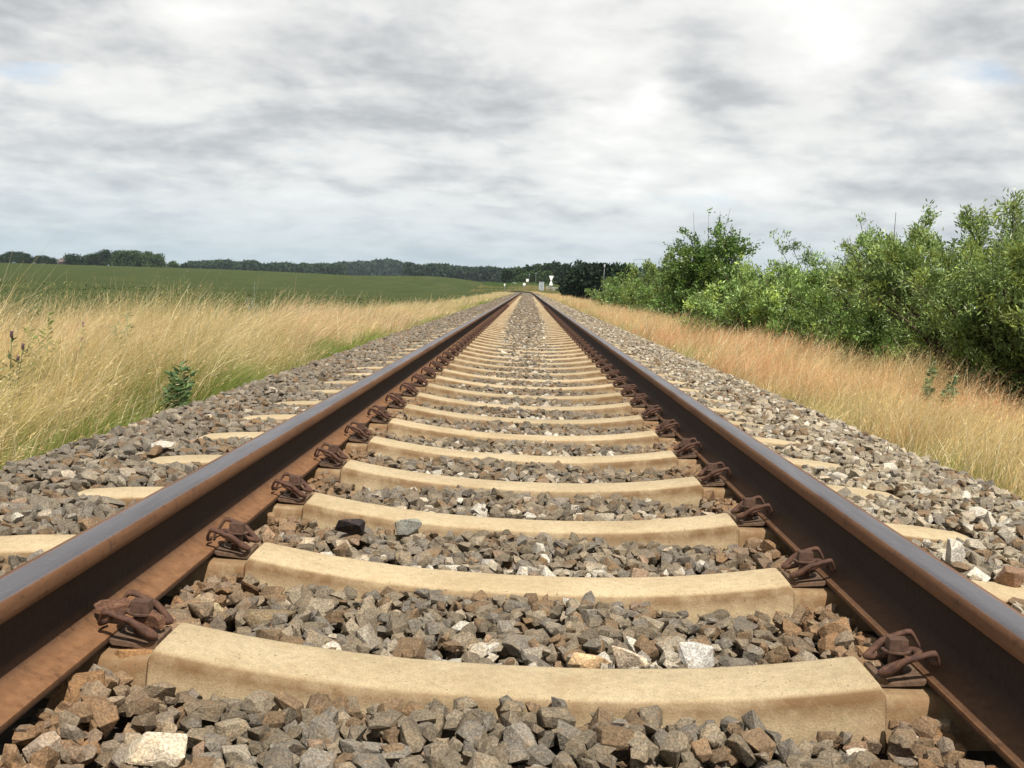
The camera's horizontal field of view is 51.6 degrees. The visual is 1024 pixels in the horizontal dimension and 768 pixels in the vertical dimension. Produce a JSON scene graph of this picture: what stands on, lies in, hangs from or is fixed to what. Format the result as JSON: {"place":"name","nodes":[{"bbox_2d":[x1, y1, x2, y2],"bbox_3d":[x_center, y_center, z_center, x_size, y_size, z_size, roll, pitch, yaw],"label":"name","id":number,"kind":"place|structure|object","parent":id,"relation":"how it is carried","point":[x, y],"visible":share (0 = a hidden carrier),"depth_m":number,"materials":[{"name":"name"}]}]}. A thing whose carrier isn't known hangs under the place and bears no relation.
{"place":"outdoors","nodes":[
{"label":"outdoors","id":0,"kind":"place"},
{"bbox_2d":[73,322,85,367],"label":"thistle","id":1,"kind":"object","parent":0,"point":[83,342],"visible":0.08,"depth_m":6.73,"materials":[{"name":"green plant"}]},
{"bbox_2d":[0,263,509,340],"bbox_3d":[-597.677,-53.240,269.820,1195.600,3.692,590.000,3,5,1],"label":"field","id":2,"kind":"structure","parent":0,"point":[402,288],"depth_m":108.57,"materials":[{"name":"plant"}]},
{"bbox_2d":[0,240,513,469],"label":"tall grass","id":3,"kind":"structure","parent":0,"point":[101,389],"depth_m":6.71,"materials":[{"name":"plant"}]},
{"bbox_2d":[0,0,1023,275],"label":"sky","id":4,"kind":"structure","parent":0,"point":[498,133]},
{"bbox_2d":[31,284,1023,500],"bbox_3d":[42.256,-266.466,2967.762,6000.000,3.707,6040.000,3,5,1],"label":"ground","id":5,"kind":"structure","parent":0,"point":[1016,410],"depth_m":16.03,"materials":[{"name":"beige plant"}]},
{"bbox_2d":[4,250,23,262],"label":"distant tree","id":6,"kind":"object","parent":5,"relation":"on","point":[11,256],"visible":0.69,"depth_m":582.13,"materials":[{"name":"green plant"}]},
{"bbox_2d":[0,331,28,408],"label":"thistle","id":7,"kind":"object","parent":5,"relation":"on","point":[9,356],"visible":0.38,"depth_m":5.68,"materials":[{"name":"green plant"}]},
{"bbox_2d":[14,253,35,263],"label":"distant tree","id":8,"kind":"object","parent":5,"relation":"on","point":[28,258],"visible":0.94,"depth_m":568.87,"materials":[{"name":"green plant"}]},
{"bbox_2d":[33,255,47,263],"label":"distant tree","id":9,"kind":"object","parent":5,"relation":"on","point":[38,260],"visible":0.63,"depth_m":605.25,"materials":[{"name":"green plant"}]},
{"bbox_2d":[19,312,63,391],"bbox_3d":[-2.889,-0.065,6.453,0.263,0.761,0.338,3,5,1],"label":"wild plant","id":10,"kind":"object","parent":5,"relation":"on","point":[40,347],"visible":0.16,"depth_m":6.42,"materials":[{"name":"green plant"}]},
{"bbox_2d":[41,256,58,263],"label":"distant tree","id":11,"kind":"object","parent":5,"relation":"on","point":[47,260],"visible":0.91,"depth_m":593.18,"materials":[{"name":"green plant"}]},
{"bbox_2d":[62,253,86,264],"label":"distant tree","id":12,"kind":"object","parent":5,"relation":"on","point":[72,259],"visible":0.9,"depth_m":567.57,"materials":[{"name":"green plant"}]},
{"bbox_2d":[82,251,102,265],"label":"distant tree","id":13,"kind":"object","parent":5,"relation":"on","point":[93,258],"visible":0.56,"depth_m":589.53,"materials":[{"name":"green plant"}]},
{"bbox_2d":[98,249,121,265],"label":"distant tree","id":14,"kind":"object","parent":5,"relation":"on","point":[104,256],"visible":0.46,"depth_m":574.83,"materials":[{"name":"green plant"}]},
{"bbox_2d":[109,310,133,359],"bbox_3d":[-2.744,-0.153,7.456,0.173,0.734,0.262,4,5,16],"label":"wild plant","id":15,"kind":"object","parent":5,"relation":"on","point":[121,331],"visible":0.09,"depth_m":7.42,"materials":[{"name":"green plant"}]},
{"bbox_2d":[108,249,144,266],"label":"distant tree","id":16,"kind":"object","parent":5,"relation":"on","point":[133,258],"visible":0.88,"depth_m":563.39,"materials":[{"name":"green plant"}]},
{"bbox_2d":[139,250,153,266],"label":"distant tree","id":17,"kind":"object","parent":5,"relation":"on","point":[147,254],"visible":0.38,"depth_m":588.25,"materials":[{"name":"green plant"}]},
{"bbox_2d":[146,253,166,266],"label":"distant tree","id":18,"kind":"object","parent":5,"relation":"on","point":[155,260],"visible":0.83,"depth_m":574.84,"materials":[{"name":"green plant"}]},
{"bbox_2d":[165,260,180,267],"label":"distant tree","id":19,"kind":"object","parent":5,"relation":"on","point":[173,264],"visible":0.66,"depth_m":562.94,"materials":[{"name":"green plant"}]},
{"bbox_2d":[180,263,189,267],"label":"distant tree","id":20,"kind":"object","parent":5,"relation":"on","point":[183,265],"visible":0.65,"depth_m":599.86,"materials":[{"name":"green plant"}]},
{"bbox_2d":[246,282,259,323],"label":"wild plant","id":21,"kind":"object","parent":5,"relation":"on","point":[252,304],"visible":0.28,"depth_m":16.02,"materials":[{"name":"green plant"}]},
{"bbox_2d":[185,258,347,274],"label":"woodland","id":22,"kind":"object","parent":5,"relation":"on","point":[338,268],"visible":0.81,"depth_m":901.40,"materials":[{"name":"green plant"}]},
{"bbox_2d":[300,258,420,275],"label":"woodland","id":23,"kind":"object","parent":5,"relation":"on","point":[385,267],"visible":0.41,"depth_m":1300.52,"materials":[{"name":"green plant"}]},
{"bbox_2d":[402,261,522,282],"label":"woodland","id":24,"kind":"object","parent":5,"relation":"on","point":[488,273],"visible":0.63,"depth_m":800.62,"materials":[{"name":"green plant"}]},
{"bbox_2d":[0,291,1010,767],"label":"ballast bed","id":25,"kind":"object","parent":5,"relation":"on","point":[984,757],"visible":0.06,"depth_m":1.69,"materials":[{"name":"gravel"}]},
{"bbox_2d":[114,649,152,658],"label":"ballast stone","id":26,"kind":"object","parent":25,"relation":"on","point":[122,653],"visible":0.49,"depth_m":1.75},
{"bbox_2d":[0,291,521,733],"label":"steel rail","id":27,"kind":"object","parent":25,"relation":"on","point":[157,545],"visible":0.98,"depth_m":2.10,"materials":[{"name":"metal"}]},
{"bbox_2d":[442,330,579,342],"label":"concrete sleeper","id":28,"kind":"object","parent":25,"relation":"on","point":[490,337],"visible":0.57,"depth_m":13.69,"materials":[{"name":"concrete"}]},
{"bbox_2d":[449,325,572,335],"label":"concrete sleeper","id":29,"kind":"object","parent":25,"relation":"on","point":[511,333],"visible":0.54,"depth_m":15.48,"materials":[{"name":"concrete"}]},
{"bbox_2d":[0,340,1023,767],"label":"ballast stones","id":30,"kind":"object","parent":25,"relation":"on","point":[38,496],"visible":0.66,"depth_m":2.29,"materials":[{"name":"gravel"}]},
{"bbox_2d":[46,670,104,709],"bbox_3d":[-0.668,0.484,1.653,0.082,0.076,0.079,6,6,30],"label":"ballast stone","id":31,"kind":"object","parent":30,"relation":"on","point":[61,692],"visible":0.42,"depth_m":1.63,"materials":[{"name":"stone"}]},
{"bbox_2d":[125,732,187,767],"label":"ballast stone","id":32,"kind":"object","parent":30,"relation":"on","point":[148,749],"visible":0.97,"depth_m":1.46,"materials":[{"name":"stone"}]},
{"bbox_2d":[150,440,174,448],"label":"ballast stone","id":33,"kind":"object","parent":30,"relation":"on","point":[165,444],"visible":0.63,"depth_m":3.79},
{"bbox_2d":[158,360,197,408],"bbox_3d":[-1.829,0.026,5.810,0.201,0.318,0.194,3,5,1],"label":"thistle","id":34,"kind":"object","parent":30,"relation":"on","point":[181,394],"visible":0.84,"depth_m":5.80,"materials":[{"name":"green plant"}]},
{"bbox_2d":[195,594,223,611],"bbox_3d":[-0.617,0.451,2.143,0.088,0.034,0.047,4,5,15],"label":"ballast stone","id":35,"kind":"object","parent":30,"relation":"on","point":[217,607],"visible":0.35,"depth_m":2.12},
{"bbox_2d":[241,609,295,626],"bbox_3d":[-0.484,0.471,2.106,0.109,0.058,0.067,0,6,-30],"label":"ballast stone","id":36,"kind":"object","parent":30,"relation":"on","point":[250,617],"visible":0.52,"depth_m":2.07,"materials":[{"name":"stone"}]},
{"bbox_2d":[334,519,364,535],"bbox_3d":[-0.426,0.377,2.788,0.080,0.050,0.043,3,5,1],"label":"ballast stone","id":37,"kind":"object","parent":30,"relation":"on","point":[353,526],"visible":1,"depth_m":2.78,"materials":[{"name":"stone"}]},
{"bbox_2d":[395,518,421,534],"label":"ballast stone","id":38,"kind":"object","parent":30,"relation":"on","point":[407,526],"visible":1,"depth_m":2.86,"materials":[{"name":"stone"}]},
{"bbox_2d":[568,652,610,667],"bbox_3d":[0.140,0.498,1.906,0.079,0.030,0.032,3,5,1],"label":"ballast stone","id":39,"kind":"object","parent":30,"relation":"on","point":[580,660],"visible":0.94,"depth_m":1.90,"materials":[{"name":"stone"}]},
{"bbox_2d":[611,646,646,668],"bbox_3d":[0.216,0.500,1.943,0.076,0.042,0.046,6,6,31],"label":"ballast stone","id":40,"kind":"object","parent":30,"relation":"on","point":[625,658],"visible":0.91,"depth_m":1.92,"materials":[{"name":"stone"}]},
{"bbox_2d":[678,641,713,667],"bbox_3d":[0.341,0.504,1.972,0.061,0.047,0.040,2,5,-12],"label":"ballast stone","id":41,"kind":"object","parent":30,"relation":"on","point":[692,654],"visible":0.84,"depth_m":1.96,"materials":[{"name":"stone"}]},
{"bbox_2d":[945,538,965,564],"bbox_3d":[1.099,0.419,2.631,0.051,0.069,0.045,1,5,-20],"label":"ballast stone","id":42,"kind":"object","parent":30,"relation":"on","point":[955,551],"visible":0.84,"depth_m":2.62,"materials":[{"name":"stone"}]},
{"bbox_2d":[0,517,1023,632],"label":"concrete sleeper","id":43,"kind":"object","parent":25,"relation":"on","point":[770,592],"visible":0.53,"depth_m":2.35,"materials":[{"name":"concrete"}]},
{"bbox_2d":[994,565,1023,587],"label":"ballast stone","id":44,"kind":"object","parent":43,"relation":"on","point":[1010,576],"visible":0.86,"depth_m":2.42,"materials":[{"name":"stone"}]},
{"bbox_2d":[461,321,568,330],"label":"concrete sleeper","id":45,"kind":"object","parent":25,"relation":"on","point":[564,327],"visible":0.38,"depth_m":17.28,"materials":[{"name":"concrete"}]},
{"bbox_2d":[467,318,564,326],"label":"concrete sleeper","id":46,"kind":"object","parent":25,"relation":"on","point":[543,326],"visible":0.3,"depth_m":19.06,"materials":[{"name":"concrete"}]},
{"bbox_2d":[44,590,993,752],"bbox_3d":[0.004,0.534,1.813,2.570,0.272,0.262,3,5,1],"label":"concrete sleeper","id":47,"kind":"object","parent":25,"relation":"on","point":[797,703],"visible":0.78,"depth_m":1.75,"materials":[{"name":"concrete"}]},
{"bbox_2d":[94,598,130,611],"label":"ballast stone","id":48,"kind":"object","parent":47,"relation":"on","point":[114,605],"visible":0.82,"depth_m":1.81,"materials":[{"name":"stone"}]},
{"bbox_2d":[142,610,164,628],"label":"ballast stone","id":49,"kind":"object","parent":47,"relation":"on","point":[155,620],"visible":0.6,"depth_m":1.80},
{"bbox_2d":[274,392,764,430],"bbox_3d":[0.055,0.213,5.393,2.570,0.272,0.262,3,5,1],"label":"concrete sleeper","id":50,"kind":"object","parent":25,"relation":"on","point":[636,421],"visible":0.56,"depth_m":5.33,"materials":[{"name":"concrete"}]},
{"bbox_2d":[243,405,800,451],"bbox_3d":[0.047,0.267,4.795,2.570,0.272,0.262,3,5,1],"label":"concrete sleeper","id":51,"kind":"object","parent":25,"relation":"on","point":[400,427],"visible":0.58,"depth_m":4.73,"materials":[{"name":"concrete"}]},
{"bbox_2d":[378,351,666,371],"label":"concrete sleeper","id":52,"kind":"object","parent":25,"relation":"on","point":[600,362],"visible":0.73,"depth_m":8.92,"materials":[{"name":"concrete"}]},
{"bbox_2d":[146,442,899,507],"bbox_3d":[0.030,0.373,3.606,2.570,0.272,0.262,3,5,1],"label":"concrete sleeper","id":53,"kind":"object","parent":25,"relation":"on","point":[672,492],"visible":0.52,"depth_m":3.54,"materials":[{"name":"concrete"}]},
{"bbox_2d":[199,421,846,478],"bbox_3d":[0.038,0.320,4.198,2.570,0.272,0.262,3,5,1],"label":"concrete sleeper","id":54,"kind":"object","parent":25,"relation":"on","point":[642,462],"visible":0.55,"depth_m":4.14,"materials":[{"name":"concrete"}]},
{"bbox_2d":[78,472,968,561],"bbox_3d":[0.021,0.427,3.010,2.570,0.272,0.262,3,5,1],"label":"concrete sleeper","id":55,"kind":"object","parent":25,"relation":"on","point":[721,531],"visible":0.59,"depth_m":2.95,"materials":[{"name":"concrete"}]},
{"bbox_2d":[324,373,722,403],"bbox_3d":[0.072,0.106,6.589,2.570,0.272,0.262,3,5,1],"label":"concrete sleeper","id":56,"kind":"object","parent":25,"relation":"on","point":[437,390],"visible":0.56,"depth_m":6.52,"materials":[{"name":"concrete"}]},
{"bbox_2d":[363,294,684,356],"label":"ballast stones","id":57,"kind":"object","parent":25,"relation":"on","point":[525,321],"visible":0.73,"depth_m":15.70,"materials":[{"name":"gravel"}]},
{"bbox_2d":[356,361,691,385],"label":"concrete sleeper","id":58,"kind":"object","parent":25,"relation":"on","point":[462,375],"visible":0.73,"depth_m":7.72,"materials":[{"name":"concrete"}]},
{"bbox_2d":[374,355,674,377],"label":"concrete sleeper","id":59,"kind":"object","parent":25,"relation":"on","point":[588,374],"visible":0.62,"depth_m":8.32,"materials":[{"name":"concrete"}]},
{"bbox_2d":[411,341,639,357],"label":"concrete sleeper","id":60,"kind":"object","parent":25,"relation":"on","point":[582,354],"visible":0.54,"depth_m":10.70,"materials":[{"name":"concrete"}]},
{"bbox_2d":[427,334,623,347],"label":"concrete sleeper","id":61,"kind":"object","parent":25,"relation":"on","point":[489,342],"visible":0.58,"depth_m":12.50,"materials":[{"name":"concrete"}]},
{"bbox_2d":[430,332,620,344],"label":"concrete sleeper","id":62,"kind":"object","parent":25,"relation":"on","point":[556,343],"visible":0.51,"depth_m":13.10,"materials":[{"name":"concrete"}]},
{"bbox_2d":[482,323,568,332],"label":"concrete sleeper","id":63,"kind":"object","parent":25,"relation":"on","point":[506,329],"visible":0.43,"depth_m":16.68,"materials":[{"name":"concrete"}]},
{"bbox_2d":[489,317,562,324],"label":"concrete sleeper","id":64,"kind":"object","parent":25,"relation":"on","point":[509,323],"visible":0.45,"depth_m":19.67,"materials":[{"name":"concrete"}]},
{"bbox_2d":[399,344,653,361],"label":"concrete sleeper","id":65,"kind":"object","parent":25,"relation":"on","point":[477,355],"visible":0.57,"depth_m":10.11,"materials":[{"name":"concrete"}]},
{"bbox_2d":[426,336,626,350],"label":"concrete sleeper","id":66,"kind":"object","parent":25,"relation":"on","point":[490,345],"visible":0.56,"depth_m":11.91,"materials":[{"name":"concrete"}]},
{"bbox_2d":[487,319,565,327],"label":"concrete sleeper","id":67,"kind":"object","parent":25,"relation":"on","point":[561,325],"visible":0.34,"depth_m":18.47,"materials":[{"name":"concrete"}]},
{"bbox_2d":[445,328,609,339],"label":"concrete sleeper","id":68,"kind":"object","parent":25,"relation":"on","point":[497,336],"visible":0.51,"depth_m":14.29,"materials":[{"name":"concrete"}]},
{"bbox_2d":[398,347,657,366],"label":"concrete sleeper","id":69,"kind":"object","parent":25,"relation":"on","point":[483,360],"visible":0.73,"depth_m":9.51,"materials":[{"name":"concrete"}]},
{"bbox_2d":[417,338,638,354],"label":"concrete sleeper","id":70,"kind":"object","parent":25,"relation":"on","point":[581,350],"visible":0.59,"depth_m":11.31,"materials":[{"name":"concrete"}]},
{"bbox_2d":[448,327,607,337],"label":"concrete sleeper","id":71,"kind":"object","parent":25,"relation":"on","point":[492,333],"visible":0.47,"depth_m":14.89,"materials":[{"name":"concrete"}]},
{"bbox_2d":[349,366,710,392],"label":"concrete sleeper","id":72,"kind":"object","parent":25,"relation":"on","point":[442,381],"visible":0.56,"depth_m":7.13,"materials":[{"name":"concrete"}]},
{"bbox_2d":[311,382,749,415],"bbox_3d":[0.064,0.159,5.995,2.570,0.272,0.262,3,5,0],"label":"concrete sleeper","id":73,"kind":"object","parent":25,"relation":"on","point":[623,409],"visible":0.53,"depth_m":5.93,"materials":[{"name":"concrete"}]},
{"bbox_2d":[486,320,589,329],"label":"concrete sleeper","id":74,"kind":"object","parent":25,"relation":"on","point":[545,328],"visible":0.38,"depth_m":17.87,"materials":[{"name":"concrete"}]},
{"bbox_2d":[480,324,602,334],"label":"concrete sleeper","id":75,"kind":"object","parent":25,"relation":"on","point":[484,326],"visible":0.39,"depth_m":16.08,"materials":[{"name":"concrete"}]},
{"bbox_2d":[520,291,1023,767],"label":"steel rail","id":76,"kind":"object","parent":25,"relation":"on","point":[883,579],"visible":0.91,"depth_m":2.13,"materials":[{"name":"metal"}]},
{"bbox_2d":[499,268,515,282],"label":"broadleaf tree","id":77,"kind":"object","parent":5,"relation":"on","point":[508,275],"visible":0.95,"depth_m":357.43,"materials":[{"name":"green plant"}]},
{"bbox_2d":[470,281,561,294],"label":"bank grass","id":78,"kind":"structure","parent":5,"relation":"on","point":[514,284],"depth_m":239.02,"materials":[{"name":"plant"}]},
{"bbox_2d":[513,267,522,281],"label":"broadleaf tree","id":79,"kind":"object","parent":5,"relation":"on","point":[517,271],"visible":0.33,"depth_m":369.92,"materials":[{"name":"green plant"}]},
{"bbox_2d":[513,273,526,282],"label":"broadleaf tree","id":80,"kind":"object","parent":5,"relation":"on","point":[520,277],"visible":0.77,"depth_m":326.51,"materials":[{"name":"green plant"}]},
{"bbox_2d":[521,264,535,282],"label":"broadleaf tree","id":81,"kind":"object","parent":5,"relation":"on","point":[527,268],"visible":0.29,"depth_m":361.13,"materials":[{"name":"green plant"}]},
{"bbox_2d":[523,270,543,282],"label":"broadleaf tree","id":82,"kind":"object","parent":5,"relation":"on","point":[533,276],"visible":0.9,"depth_m":321.97,"materials":[{"name":"green plant"}]},
{"bbox_2d":[532,263,541,283],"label":"broadleaf tree","id":83,"kind":"object","parent":5,"relation":"on","point":[537,267],"visible":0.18,"depth_m":373.53,"materials":[{"name":"green plant"}]},
{"bbox_2d":[539,281,543,290],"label":"relay cabinet","id":84,"kind":"object","parent":5,"relation":"on","point":[541,284],"visible":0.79,"depth_m":234.50,"materials":[{"name":"metal"}]},
{"bbox_2d":[537,263,554,278],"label":"broadleaf tree","id":85,"kind":"object","parent":5,"relation":"on","point":[548,266],"visible":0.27,"depth_m":365.14,"materials":[{"name":"green plant"}]},
{"bbox_2d":[538,269,555,284],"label":"broadleaf tree","id":86,"kind":"object","parent":5,"relation":"on","point":[545,278],"visible":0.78,"depth_m":335.36,"materials":[{"name":"green plant"}]},
{"bbox_2d":[549,260,561,284],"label":"broadleaf tree","id":87,"kind":"object","parent":5,"relation":"on","point":[555,265],"visible":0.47,"depth_m":377.36,"materials":[{"name":"green plant"}]},
{"bbox_2d":[556,263,573,279],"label":"broadleaf tree","id":88,"kind":"object","parent":5,"relation":"on","point":[565,267],"visible":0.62,"depth_m":368.91,"materials":[{"name":"green plant"}]},
{"bbox_2d":[555,266,583,298],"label":"broadleaf tree","id":89,"kind":"object","parent":5,"relation":"on","point":[564,288],"visible":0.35,"depth_m":126.49,"materials":[{"name":"green plant"}]},
{"bbox_2d":[570,259,585,269],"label":"broadleaf tree","id":90,"kind":"object","parent":5,"relation":"on","point":[576,263],"visible":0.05,"depth_m":359.97,"materials":[{"name":"green plant"}]},
{"bbox_2d":[570,262,597,300],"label":"broadleaf tree","id":91,"kind":"object","parent":5,"relation":"on","point":[582,275],"visible":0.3,"depth_m":124.23,"materials":[{"name":"green plant"}]},
{"bbox_2d":[583,261,624,298],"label":"broadleaf tree","id":92,"kind":"object","parent":5,"relation":"on","point":[599,273],"visible":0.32,"depth_m":120.58,"materials":[{"name":"green plant"}]},
{"bbox_2d":[584,276,640,302],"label":"willow shrub","id":93,"kind":"object","parent":5,"relation":"on","point":[599,295],"visible":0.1,"depth_m":70.67,"materials":[{"name":"green plant"}]},
{"bbox_2d":[604,262,641,286],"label":"broadleaf tree","id":94,"kind":"object","parent":5,"relation":"on","point":[616,269],"visible":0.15,"depth_m":116.52,"materials":[{"name":"green plant"}]},
{"bbox_2d":[594,262,665,307],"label":"willow shrub","id":95,"kind":"object","parent":5,"relation":"on","point":[615,291],"visible":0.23,"depth_m":57.09,"materials":[{"name":"green plant"}]},
{"bbox_2d":[618,249,697,319],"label":"willow shrub","id":96,"kind":"object","parent":5,"relation":"on","point":[629,290],"visible":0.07,"depth_m":47.14,"materials":[{"name":"green plant"}]},
{"bbox_2d":[629,258,703,321],"bbox_3d":[6.133,-3.397,39.608,3.558,2.878,5.597,3,5,1],"label":"willow shrub","id":97,"kind":"object","parent":5,"relation":"on","point":[646,295],"visible":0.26,"depth_m":39.96,"materials":[{"name":"green plant"}]},
{"bbox_2d":[650,207,763,322],"bbox_3d":[6.440,-3.674,34.202,3.941,4.081,3.912,3,5,1],"label":"broadleaf tree","id":98,"kind":"object","parent":5,"relation":"on","point":[701,267],"visible":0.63,"depth_m":33.78,"materials":[{"name":"green plant"}]},
{"bbox_2d":[669,251,834,350],"bbox_3d":[5.171,-1.641,22.420,3.577,2.246,5.066,3,5,1],"label":"willow shrub","id":99,"kind":"object","parent":5,"relation":"on","point":[751,308],"visible":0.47,"depth_m":21.60,"materials":[{"name":"green plant"}]},
{"bbox_2d":[539,262,972,287],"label":"woodland","id":100,"kind":"object","parent":5,"relation":"on","point":[640,269],"visible":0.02,"depth_m":710.72,"materials":[{"name":"green plant"}]},
{"bbox_2d":[756,226,876,342],"bbox_3d":[7.956,-2.166,24.804,4.780,3.172,4.963,-1,6,-37],"label":"willow shrub","id":101,"kind":"object","parent":5,"relation":"on","point":[810,259],"visible":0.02,"depth_m":24.55,"materials":[{"name":"green plant"}]},
{"bbox_2d":[758,199,979,373],"bbox_3d":[6.359,-1.483,17.536,4.392,3.172,4.757,3,5,1],"label":"willow shrub","id":102,"kind":"object","parent":5,"relation":"on","point":[827,306],"visible":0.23,"depth_m":16.68,"materials":[{"name":"green plant"}]},
{"bbox_2d":[819,188,1023,406],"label":"willow shrub","id":103,"kind":"object","parent":5,"relation":"on","point":[990,340],"visible":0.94,"depth_m":12.13,"materials":[{"name":"green plant"}]},
{"bbox_2d":[921,360,960,409],"bbox_3d":[3.572,0.111,8.897,0.313,0.622,0.386,-2,7,-44],"label":"wild plant","id":104,"kind":"object","parent":5,"relation":"on","point":[949,389],"visible":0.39,"depth_m":8.87,"materials":[{"name":"green plant"}]},
{"bbox_2d":[994,296,1023,337],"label":"willow shrub","id":105,"kind":"object","parent":5,"relation":"on","point":[1020,311],"visible":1,"depth_m":9.12,"materials":[{"name":"green plant"}]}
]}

